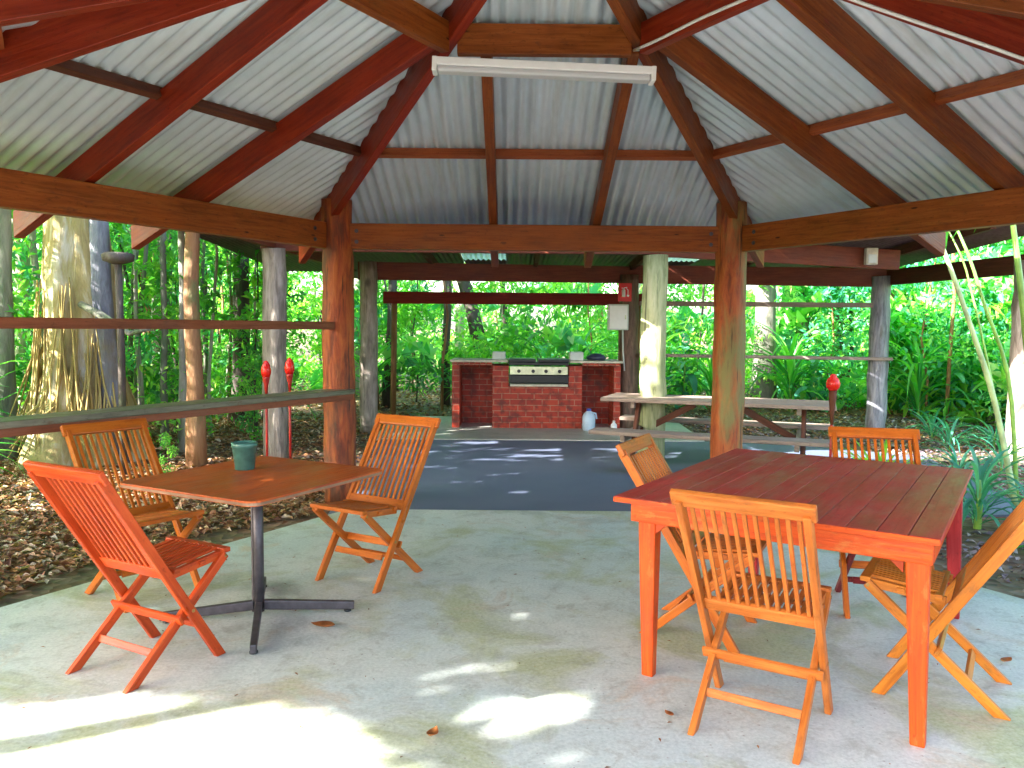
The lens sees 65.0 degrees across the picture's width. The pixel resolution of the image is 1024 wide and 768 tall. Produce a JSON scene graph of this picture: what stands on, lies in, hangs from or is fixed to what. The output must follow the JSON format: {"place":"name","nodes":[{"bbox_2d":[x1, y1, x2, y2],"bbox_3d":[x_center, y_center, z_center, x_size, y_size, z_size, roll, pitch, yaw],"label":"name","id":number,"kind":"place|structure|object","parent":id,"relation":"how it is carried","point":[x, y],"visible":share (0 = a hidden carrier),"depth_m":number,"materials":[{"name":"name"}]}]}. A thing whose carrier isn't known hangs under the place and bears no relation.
{"place":"outdoors","nodes":[
{"label":"outdoors","id":0,"kind":"place"},
{"bbox_2d":[34,242,988,328],"label":"sky","id":1,"kind":"structure","parent":0,"point":[439,286],"materials":[{"name":"white"}]},
{"bbox_2d":[0,509,1023,767],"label":"concrete floor","id":2,"kind":"structure","parent":0,"point":[530,657],"depth_m":3.51,"materials":[{"name":"grey concrete"}]},
{"bbox_2d":[22,460,229,693],"bbox_3d":[-1.638,0.772,3.515,0.493,0.937,0.682,3,5,28],"label":"folding chair","id":3,"kind":"object","parent":2,"relation":"on","point":[91,509],"visible":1,"depth_m":3.45,"materials":[{"name":"orange wood"}]},
{"bbox_2d":[60,418,203,612],"bbox_3d":[-2.092,0.699,4.488,0.682,0.937,0.493,3,5,36],"label":"folding chair","id":4,"kind":"object","parent":2,"relation":"on","point":[165,510],"visible":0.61,"depth_m":4.55,"materials":[{"name":"orange wood"}]},
{"bbox_2d":[120,456,381,654],"bbox_3d":[-1.300,0.832,4.119,0.914,0.737,0.954,3,5,28],"label":"pedestal table","id":5,"kind":"object","parent":2,"relation":"on","point":[266,480],"visible":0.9,"depth_m":4.07,"materials":[{"name":"laminate"}]},
{"bbox_2d":[231,440,257,470],"bbox_3d":[-1.413,0.379,4.248,0.134,0.146,0.134,0,4,0],"label":"flower pot","id":6,"kind":"object","parent":5,"relation":"on","point":[244,454],"visible":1,"depth_m":4.20,"materials":[{"name":"teal ceramic"}]},
{"bbox_2d":[310,413,440,593],"bbox_3d":[-0.824,0.686,4.830,0.493,0.937,0.682,3,5,30],"label":"folding chair","id":7,"kind":"object","parent":2,"relation":"on","point":[366,508],"visible":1,"depth_m":4.84,"materials":[{"name":"orange wood"}]},
{"bbox_2d":[0,0,1023,502],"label":"pavilion","id":8,"kind":"structure","parent":2,"relation":"on","point":[338,132],"depth_m":5.19,"materials":[{"name":"wood"}]},
{"bbox_2d":[432,56,656,85],"bbox_3d":[0.184,-1.801,4.624,1.280,0.082,0.105,2,4,-1],"label":"fluorescent light","id":9,"kind":"object","parent":8,"relation":"attached to","point":[531,69],"visible":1,"depth_m":4.58,"materials":[{"name":"white metal"}]},
{"bbox_2d":[633,0,1023,60],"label":"electric cable","id":10,"kind":"object","parent":8,"relation":"attached to","point":[939,29],"visible":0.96,"depth_m":3.75,"materials":[{"name":"white plastic"}]},
{"bbox_2d":[615,433,766,652],"bbox_3d":[0.914,0.758,4.013,0.682,0.937,0.493,3,5,27],"label":"folding chair","id":11,"kind":"object","parent":2,"relation":"on","point":[648,465],"visible":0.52,"depth_m":3.90,"materials":[{"name":"orange wood"}]},
{"bbox_2d":[669,488,832,764],"bbox_3d":[0.935,0.828,3.027,0.493,0.937,0.682,3,5,31],"label":"folding chair","id":12,"kind":"object","parent":2,"relation":"on","point":[815,603],"visible":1,"depth_m":2.93,"materials":[{"name":"orange wood"}]},
{"bbox_2d":[613,448,972,747],"bbox_3d":[1.415,0.852,3.849,1.246,0.781,1.692,3,5,33],"label":"red table","id":13,"kind":"object","parent":2,"relation":"on","point":[898,515],"visible":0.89,"depth_m":3.44,"materials":[{"name":"red wood"}]},
{"bbox_2d":[828,426,934,620],"bbox_3d":[2.023,0.742,4.376,0.493,0.937,0.682,1,4,12],"label":"folding chair","id":14,"kind":"object","parent":2,"relation":"on","point":[868,434],"visible":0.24,"depth_m":4.59,"materials":[{"name":"orange wood"}]},
{"bbox_2d":[860,499,1023,720],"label":"folding chair","id":15,"kind":"object","parent":2,"relation":"on","point":[1002,543],"visible":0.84,"depth_m":3.29,"materials":[{"name":"brown wood"}]},
{"bbox_2d":[0,327,1023,606],"bbox_3d":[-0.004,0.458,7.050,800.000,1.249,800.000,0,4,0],"label":"ground","id":16,"kind":"structure","parent":0,"point":[222,535],"depth_m":6.80,"materials":[{"name":"soil"}]},
{"bbox_2d":[0,208,20,460],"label":"rainforest tree","id":17,"kind":"object","parent":16,"relation":"on","point":[7,346],"visible":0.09,"depth_m":8.83,"materials":[{"name":"grey plant"}]},
{"bbox_2d":[4,210,41,404],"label":"leafy shrub","id":18,"kind":"object","parent":16,"relation":"on","point":[16,300],"visible":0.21,"depth_m":9.36,"materials":[{"name":"green plant"}]},
{"bbox_2d":[12,219,33,414],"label":"slender tree","id":19,"kind":"object","parent":16,"relation":"on","point":[22,341],"depth_m":11.69,"materials":[{"name":"green plant"}]},
{"bbox_2d":[12,220,42,366],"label":"sapling","id":20,"kind":"object","parent":16,"relation":"on","point":[15,244],"visible":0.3,"depth_m":9.62,"materials":[{"name":"green plant"}]},
{"bbox_2d":[29,229,42,360],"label":"rainforest tree","id":21,"kind":"object","parent":16,"relation":"on","point":[33,258],"visible":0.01,"depth_m":9.84,"materials":[{"name":"green plant"}]},
{"bbox_2d":[8,215,159,470],"bbox_3d":[-4.674,-2.833,8.323,3.790,7.599,3.312,0,4,0],"label":"fig tree","id":22,"kind":"object","parent":16,"relation":"on","point":[74,369],"visible":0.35,"depth_m":8.43,"materials":[{"name":"beige plant"}]},
{"bbox_2d":[101,252,134,477],"bbox_3d":[-3.849,-0.136,7.912,0.300,2.290,0.292,0,4,0],"label":"post","id":23,"kind":"object","parent":16,"relation":"on","point":[118,260],"visible":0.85,"depth_m":7.86,"materials":[{"name":"weathered grey timber"}]},
{"bbox_2d":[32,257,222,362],"bbox_3d":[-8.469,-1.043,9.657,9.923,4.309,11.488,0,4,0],"label":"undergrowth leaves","id":24,"kind":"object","parent":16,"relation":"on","point":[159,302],"visible":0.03,"depth_m":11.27,"materials":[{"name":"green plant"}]},
{"bbox_2d":[109,224,157,404],"bbox_3d":[-4.629,-1.924,9.730,1.322,5.567,1.069,-1,4,-21],"label":"sapling","id":25,"kind":"object","parent":16,"relation":"on","point":[145,335],"visible":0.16,"depth_m":9.69,"materials":[{"name":"green plant"}]},
{"bbox_2d":[110,224,158,404],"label":"sapling","id":26,"kind":"object","parent":16,"relation":"on","point":[125,249],"visible":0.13,"depth_m":9.78,"materials":[{"name":"green plant"}]},
{"bbox_2d":[109,222,177,404],"bbox_3d":[-5.021,-0.991,10.765,1.348,3.475,1.238,3,5,31],"label":"leafy shrub","id":27,"kind":"object","parent":16,"relation":"on","point":[156,378],"visible":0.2,"depth_m":10.69,"materials":[{"name":"green plant"}]},
{"bbox_2d":[11,210,291,452],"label":"undergrowth leaves","id":28,"kind":"object","parent":16,"relation":"on","point":[132,276],"visible":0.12,"depth_m":10.00,"materials":[{"name":"green plant"}]},
{"bbox_2d":[149,236,173,402],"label":"rainforest tree","id":29,"kind":"object","parent":16,"relation":"on","point":[156,349],"depth_m":12.70,"materials":[{"name":"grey plant"}]},
{"bbox_2d":[123,230,201,403],"bbox_3d":[-4.755,-2.915,10.028,1.878,7.560,1.626,4,5,39],"label":"sapling","id":30,"kind":"object","parent":16,"relation":"on","point":[145,259],"visible":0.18,"depth_m":10.19,"materials":[{"name":"green plant"}]},
{"bbox_2d":[159,232,169,447],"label":"rainforest tree","id":31,"kind":"object","parent":16,"relation":"on","point":[164,332],"visible":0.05,"depth_m":9.87,"materials":[{"name":"grey plant"}]},
{"bbox_2d":[127,230,201,394],"bbox_3d":[-4.832,-3.140,10.183,1.988,8.000,1.721,-1,4,-18],"label":"sapling","id":32,"kind":"object","parent":16,"relation":"on","point":[130,339],"visible":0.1,"depth_m":10.38,"materials":[{"name":"green plant"}]},
{"bbox_2d":[159,432,179,472],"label":"leafy shrub","id":33,"kind":"object","parent":16,"relation":"on","point":[164,441],"visible":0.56,"depth_m":7.26,"materials":[{"name":"green plant"}]},
{"bbox_2d":[138,255,221,431],"bbox_3d":[-4.199,-0.438,10.217,0.867,2.433,0.944,2,4,15],"label":"leafy shrub","id":34,"kind":"object","parent":16,"relation":"on","point":[206,298],"visible":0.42,"depth_m":10.17,"materials":[{"name":"green plant"}]},
{"bbox_2d":[178,231,186,451],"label":"rainforest tree","id":35,"kind":"object","parent":16,"relation":"on","point":[182,358],"visible":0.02,"depth_m":9.58,"materials":[{"name":"grey plant"}]},
{"bbox_2d":[183,232,207,468],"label":"rainforest tree","id":36,"kind":"object","parent":16,"relation":"on","point":[195,442],"visible":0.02,"depth_m":8.45,"materials":[{"name":"orange plant"}]},
{"bbox_2d":[166,230,225,437],"bbox_3d":[-4.278,-2.163,10.619,0.979,5.938,1.179,-1,5,-26],"label":"sapling","id":37,"kind":"object","parent":16,"relation":"on","point":[211,350],"visible":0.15,"depth_m":10.77,"materials":[{"name":"green plant"}]},
{"bbox_2d":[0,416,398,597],"bbox_3d":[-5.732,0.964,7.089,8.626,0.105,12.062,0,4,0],"label":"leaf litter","id":38,"kind":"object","parent":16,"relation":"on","point":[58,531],"visible":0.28,"depth_m":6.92,"materials":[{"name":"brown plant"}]},
{"bbox_2d":[173,240,256,417],"bbox_3d":[-4.769,-3.232,12.592,1.686,7.839,1.948,2,4,21],"label":"sapling","id":39,"kind":"object","parent":16,"relation":"on","point":[204,249],"visible":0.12,"depth_m":12.74,"materials":[{"name":"green plant"}]},
{"bbox_2d":[199,252,232,414],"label":"sapling","id":40,"kind":"object","parent":16,"relation":"on","point":[230,369],"visible":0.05,"depth_m":13.44,"materials":[{"name":"green plant"}]},
{"bbox_2d":[200,251,243,420],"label":"sapling","id":41,"kind":"object","parent":16,"relation":"on","point":[228,352],"visible":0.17,"depth_m":12.63,"materials":[{"name":"green plant"}]},
{"bbox_2d":[230,253,252,422],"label":"rainforest tree","id":42,"kind":"object","parent":16,"relation":"on","point":[240,287],"depth_m":12.46,"materials":[{"name":"green plant"}]},
{"bbox_2d":[234,350,262,440],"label":"leafy shrub","id":43,"kind":"object","parent":16,"relation":"on","point":[255,417],"visible":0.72,"depth_m":9.93,"materials":[{"name":"green plant"}]},
{"bbox_2d":[204,247,298,428],"bbox_3d":[-3.704,-0.866,11.546,1.214,3.128,1.114,-3,6,-43],"label":"leafy shrub","id":44,"kind":"object","parent":16,"relation":"on","point":[254,281],"visible":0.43,"depth_m":11.51,"materials":[{"name":"green plant"}]},
{"bbox_2d":[205,335,320,421],"bbox_3d":[-3.986,-0.086,13.090,2.368,1.531,2.360,0,4,-9],"label":"strap leaved shrub","id":45,"kind":"object","parent":16,"relation":"on","point":[257,378],"visible":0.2,"depth_m":12.90,"materials":[{"name":"green plant"}]},
{"bbox_2d":[261,361,270,455],"bbox_3d":[-2.473,0.356,8.107,0.100,1.185,0.100,0,4,0],"label":"garden torch","id":46,"kind":"object","parent":16,"relation":"on","point":[265,370],"visible":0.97,"depth_m":8.06,"materials":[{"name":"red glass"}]},
{"bbox_2d":[240,261,296,419],"bbox_3d":[-3.833,-2.174,12.675,0.934,5.667,1.125,2,4,20],"label":"sapling","id":47,"kind":"object","parent":16,"relation":"on","point":[254,302],"visible":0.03,"depth_m":12.83,"materials":[{"name":"green plant"}]},
{"bbox_2d":[284,358,294,458],"bbox_3d":[-2.243,0.326,8.125,0.100,1.185,0.100,0,4,0],"label":"garden torch","id":48,"kind":"object","parent":16,"relation":"on","point":[289,367],"visible":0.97,"depth_m":8.08,"materials":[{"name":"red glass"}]},
{"bbox_2d":[354,278,359,396],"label":"slender tree","id":49,"kind":"object","parent":16,"relation":"on","point":[357,352],"visible":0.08,"depth_m":17.29,"materials":[{"name":"brown plant"}]},
{"bbox_2d":[304,334,435,400],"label":"strap leaved shrub","id":50,"kind":"object","parent":16,"relation":"on","point":[380,366],"visible":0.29,"depth_m":14.79,"materials":[{"name":"green plant"}]},
{"bbox_2d":[357,280,390,348],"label":"sapling","id":51,"kind":"object","parent":16,"relation":"on","point":[388,305],"visible":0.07,"depth_m":14.59,"materials":[{"name":"green plant"}]},
{"bbox_2d":[381,280,396,407],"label":"rainforest tree","id":52,"kind":"object","parent":16,"relation":"on","point":[392,287],"visible":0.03,"depth_m":15.03,"materials":[{"name":"brown plant"}]},
{"bbox_2d":[410,281,448,410],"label":"sapling","id":53,"kind":"object","parent":16,"relation":"on","point":[436,337],"visible":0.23,"depth_m":14.57,"materials":[{"name":"green plant"}]},
{"bbox_2d":[440,281,451,405],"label":"rainforest tree","id":54,"kind":"object","parent":16,"relation":"on","point":[447,365],"depth_m":15.53,"materials":[{"name":"brown plant"}]},
{"bbox_2d":[454,255,464,348],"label":"slender tree","id":55,"kind":"object","parent":16,"relation":"on","point":[458,328],"visible":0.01,"depth_m":22.22,"materials":[{"name":"green plant"}]},
{"bbox_2d":[457,253,490,356],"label":"rainforest tree","id":56,"kind":"object","parent":16,"relation":"on","point":[463,286],"visible":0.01,"depth_m":16.21,"materials":[{"name":"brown plant"}]},
{"bbox_2d":[33,266,942,368],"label":"forest leaves","id":57,"kind":"object","parent":16,"relation":"on","point":[452,332],"visible":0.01,"depth_m":27.50,"materials":[{"name":"green plant"}]},
{"bbox_2d":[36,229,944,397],"bbox_3d":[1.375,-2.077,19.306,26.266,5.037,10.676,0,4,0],"label":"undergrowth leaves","id":58,"kind":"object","parent":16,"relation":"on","point":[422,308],"visible":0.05,"depth_m":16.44,"materials":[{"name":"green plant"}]},
{"bbox_2d":[30,231,1008,402],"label":"undergrowth leaves","id":59,"kind":"object","parent":16,"relation":"on","point":[299,310],"visible":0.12,"depth_m":16.26,"materials":[{"name":"green plant"}]},
{"bbox_2d":[482,333,603,369],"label":"strap leaved shrub","id":60,"kind":"object","parent":16,"relation":"on","point":[549,352],"visible":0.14,"depth_m":14.64,"materials":[{"name":"green plant"}]},
{"bbox_2d":[149,386,1004,452],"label":"leaf litter","id":61,"kind":"object","parent":16,"relation":"on","point":[418,406],"visible":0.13,"depth_m":13.34,"materials":[{"name":"brown plant"}]},
{"bbox_2d":[525,324,639,371],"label":"strap leaved shrub","id":62,"kind":"object","parent":16,"relation":"on","point":[584,338],"visible":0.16,"depth_m":15.12,"materials":[{"name":"green plant"}]},
{"bbox_2d":[184,224,1023,465],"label":"shelter","id":63,"kind":"object","parent":16,"relation":"on","point":[655,274],"visible":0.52,"depth_m":11.39,"materials":[{"name":"brown wood"}]},
{"bbox_2d":[607,304,628,370],"bbox_3d":[1.566,-0.684,11.928,0.300,0.991,0.185,0,4,0],"label":"meter box","id":64,"kind":"object","parent":63,"relation":"attached to","point":[617,316],"visible":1,"depth_m":11.83,"materials":[{"name":"white plastic"}]},
{"bbox_2d":[610,305,627,328],"bbox_3d":[1.568,-0.984,11.832,0.260,0.340,0.011,0,4,0],"label":"door","id":65,"kind":"structure","parent":64,"relation":"in","point":[617,314],"depth_m":11.83,"materials":[{"name":"white metal"}]},
{"bbox_2d":[618,283,631,300],"bbox_3d":[1.672,-1.358,11.896,0.200,0.270,0.049,0,4,0],"label":"fire extinguisher sign","id":66,"kind":"object","parent":63,"relation":"attached to","point":[624,291],"visible":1,"depth_m":11.90,"materials":[{"name":"red plastic"}]},
{"bbox_2d":[864,248,877,264],"bbox_3d":[4.293,-1.525,9.609,0.140,0.200,0.090,0,4,0],"label":"junction box","id":67,"kind":"object","parent":63,"relation":"attached to","point":[870,256],"visible":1,"depth_m":9.57,"materials":[{"name":"white plastic"}]},
{"bbox_2d":[586,322,711,394],"bbox_3d":[2.482,-0.317,15.352,2.832,1.837,2.841,-1,4,-20],"label":"strap leaved shrub","id":68,"kind":"object","parent":16,"relation":"on","point":[668,360],"visible":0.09,"depth_m":14.94,"materials":[{"name":"green plant"}]},
{"bbox_2d":[665,341,709,409],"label":"broad leaved plant","id":69,"kind":"object","parent":16,"relation":"on","point":[692,379],"visible":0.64,"depth_m":14.85,"materials":[{"name":"green plant"}]},
{"bbox_2d":[667,284,712,391],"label":"sapling","id":70,"kind":"object","parent":16,"relation":"on","point":[702,307],"visible":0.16,"depth_m":16.40,"materials":[{"name":"green plant"}]},
{"bbox_2d":[667,344,769,411],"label":"strap leaved shrub","id":71,"kind":"object","parent":16,"relation":"on","point":[708,376],"visible":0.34,"depth_m":14.81,"materials":[{"name":"green plant"}]},
{"bbox_2d":[749,285,777,408],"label":"rainforest tree","id":72,"kind":"object","parent":16,"relation":"on","point":[765,316],"depth_m":15.40,"materials":[{"name":"grey plant"}]},
{"bbox_2d":[746,286,801,349],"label":"sapling","id":73,"kind":"object","parent":16,"relation":"on","point":[783,297],"visible":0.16,"depth_m":15.25,"materials":[{"name":"green plant"}]},
{"bbox_2d":[745,320,867,411],"bbox_3d":[5.112,-0.288,15.265,2.832,1.837,2.841,0,4,-13],"label":"strap leaved shrub","id":74,"kind":"object","parent":16,"relation":"on","point":[790,371],"visible":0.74,"depth_m":14.93,"materials":[{"name":"green plant"}]},
{"bbox_2d":[793,350,841,411],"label":"broad leaved plant","id":75,"kind":"object","parent":16,"relation":"on","point":[811,395],"visible":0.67,"depth_m":14.88,"materials":[{"name":"green plant"}]},
{"bbox_2d":[800,286,835,399],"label":"sapling","id":76,"kind":"object","parent":16,"relation":"on","point":[831,310],"visible":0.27,"depth_m":15.31,"materials":[{"name":"green plant"}]},
{"bbox_2d":[832,287,853,400],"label":"rainforest tree","id":77,"kind":"object","parent":16,"relation":"on","point":[840,343],"depth_m":17.31,"materials":[{"name":"green plant"}]},
{"bbox_2d":[678,414,1023,581],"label":"leaf litter","id":78,"kind":"object","parent":16,"relation":"on","point":[979,545],"visible":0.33,"depth_m":10.97,"materials":[{"name":"brown plant"}]},
{"bbox_2d":[831,439,936,465],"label":"lime plant","id":79,"kind":"object","parent":16,"relation":"on","point":[879,456],"visible":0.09,"depth_m":7.17,"materials":[{"name":"green plant"}]},
{"bbox_2d":[861,316,929,413],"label":"ginger plant","id":80,"kind":"object","parent":16,"relation":"on","point":[895,406],"visible":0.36,"depth_m":14.51,"materials":[{"name":"green plant"}]},
{"bbox_2d":[776,237,1023,412],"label":"undergrowth leaves","id":81,"kind":"object","parent":16,"relation":"on","point":[799,314],"visible":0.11,"depth_m":15.35,"materials":[{"name":"green plant"}]},
{"bbox_2d":[777,238,1023,416],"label":"undergrowth leaves","id":82,"kind":"object","parent":16,"relation":"on","point":[839,366],"visible":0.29,"depth_m":13.93,"materials":[{"name":"green plant"}]},
{"bbox_2d":[780,236,1023,426],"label":"undergrowth leaves","id":83,"kind":"object","parent":16,"relation":"on","point":[967,414],"visible":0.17,"depth_m":13.53,"materials":[{"name":"green plant"}]},
{"bbox_2d":[844,329,992,420],"bbox_3d":[6.668,-0.101,13.695,2.604,1.684,2.596,2,4,24],"label":"strap leaved shrub","id":84,"kind":"object","parent":16,"relation":"on","point":[916,380],"visible":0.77,"depth_m":13.54,"materials":[{"name":"green plant"}]},
{"bbox_2d":[904,407,982,441],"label":"seedling plant","id":85,"kind":"object","parent":16,"relation":"on","point":[931,427],"visible":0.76,"depth_m":11.21,"materials":[{"name":"green plant"}]},
{"bbox_2d":[920,257,968,420],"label":"sapling","id":86,"kind":"object","parent":16,"relation":"on","point":[922,345],"visible":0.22,"depth_m":13.58,"materials":[{"name":"green plant"}]},
{"bbox_2d":[916,253,977,422],"bbox_3d":[7.391,-3.132,13.049,1.507,7.782,1.442,2,4,18],"label":"sapling","id":87,"kind":"object","parent":16,"relation":"on","point":[952,332],"visible":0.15,"depth_m":13.14,"materials":[{"name":"green plant"}]},
{"bbox_2d":[919,354,976,422],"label":"broad leaved plant","id":88,"kind":"object","parent":16,"relation":"on","point":[942,364],"visible":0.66,"depth_m":13.38,"materials":[{"name":"green plant"}]},
{"bbox_2d":[919,414,999,451],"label":"seedling plant","id":89,"kind":"object","parent":16,"relation":"on","point":[949,435],"visible":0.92,"depth_m":10.27,"materials":[{"name":"green plant"}]},
{"bbox_2d":[922,440,1003,480],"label":"seedling plant","id":90,"kind":"object","parent":16,"relation":"on","point":[953,457],"visible":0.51,"depth_m":8.31,"materials":[{"name":"green plant"}]},
{"bbox_2d":[924,282,1011,416],"bbox_3d":[8.424,-0.732,14.123,2.152,2.733,1.841,0,4,-7],"label":"ginger plant","id":91,"kind":"object","parent":16,"relation":"on","point":[974,322],"visible":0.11,"depth_m":14.03,"materials":[{"name":"green plant"}]},
{"bbox_2d":[927,445,1023,529],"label":"strap leaved plant","id":92,"kind":"object","parent":16,"relation":"on","point":[983,482],"visible":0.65,"depth_m":6.18,"materials":[{"name":"green plant"}]},
{"bbox_2d":[955,417,1005,448],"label":"seedling plant","id":93,"kind":"object","parent":16,"relation":"on","point":[987,431],"visible":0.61,"depth_m":10.49,"materials":[{"name":"green plant"}]},
{"bbox_2d":[943,225,1023,509],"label":"palm","id":94,"kind":"object","parent":16,"relation":"on","point":[985,367],"visible":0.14,"depth_m":6.49,"materials":[{"name":"green plant"}]},
{"bbox_2d":[966,283,1013,406],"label":"ginger plant","id":95,"kind":"object","parent":16,"relation":"on","point":[1006,353],"visible":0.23,"depth_m":12.53,"materials":[{"name":"green plant"}]},
{"bbox_2d":[964,437,1023,472],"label":"seedling plant","id":96,"kind":"object","parent":16,"relation":"on","point":[1001,462],"visible":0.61,"depth_m":8.68,"materials":[{"name":"green plant"}]},
{"bbox_2d":[377,416,704,441],"bbox_3d":[0.394,0.690,12.129,4.599,0.080,2.700,0,4,0],"label":"concrete pad","id":97,"kind":"object","parent":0,"point":[469,431],"visible":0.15,"depth_m":11.37,"materials":[{"name":"grey concrete"}]},
{"bbox_2d":[450,357,622,428],"bbox_3d":[0.359,0.122,12.287,2.560,1.030,0.865,0,4,0],"label":"brick barbecue","id":98,"kind":"object","parent":97,"relation":"on","point":[539,393],"visible":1,"depth_m":11.96,"materials":[{"name":"red brick"}]},
{"bbox_2d":[582,408,596,430],"bbox_3d":[1.126,0.520,11.785,0.188,0.320,0.188,-4,6,-45],"label":"plastic jug","id":99,"kind":"object","parent":97,"relation":"on","point":[588,420],"visible":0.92,"depth_m":11.71,"materials":[{"name":"white plastic"}]},
{"bbox_2d":[328,439,1012,516],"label":"asphalt path","id":100,"kind":"structure","parent":0,"point":[536,475],"depth_m":8.38,"materials":[{"name":"grey asphalt"}]},
{"bbox_2d":[588,393,836,455],"bbox_3d":[2.215,0.552,8.739,2.400,0.779,1.680,2,4,21],"label":"picnic table","id":101,"kind":"object","parent":100,"relation":"on","point":[799,440],"visible":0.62,"depth_m":8.48,"materials":[{"name":"grey wood"}]},
{"bbox_2d":[826,374,840,456],"bbox_3d":[2.966,0.477,7.471,0.128,1.145,0.128,0,4,0],"label":"garden torch","id":102,"kind":"object","parent":100,"relation":"on","point":[833,383],"visible":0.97,"depth_m":7.42,"materials":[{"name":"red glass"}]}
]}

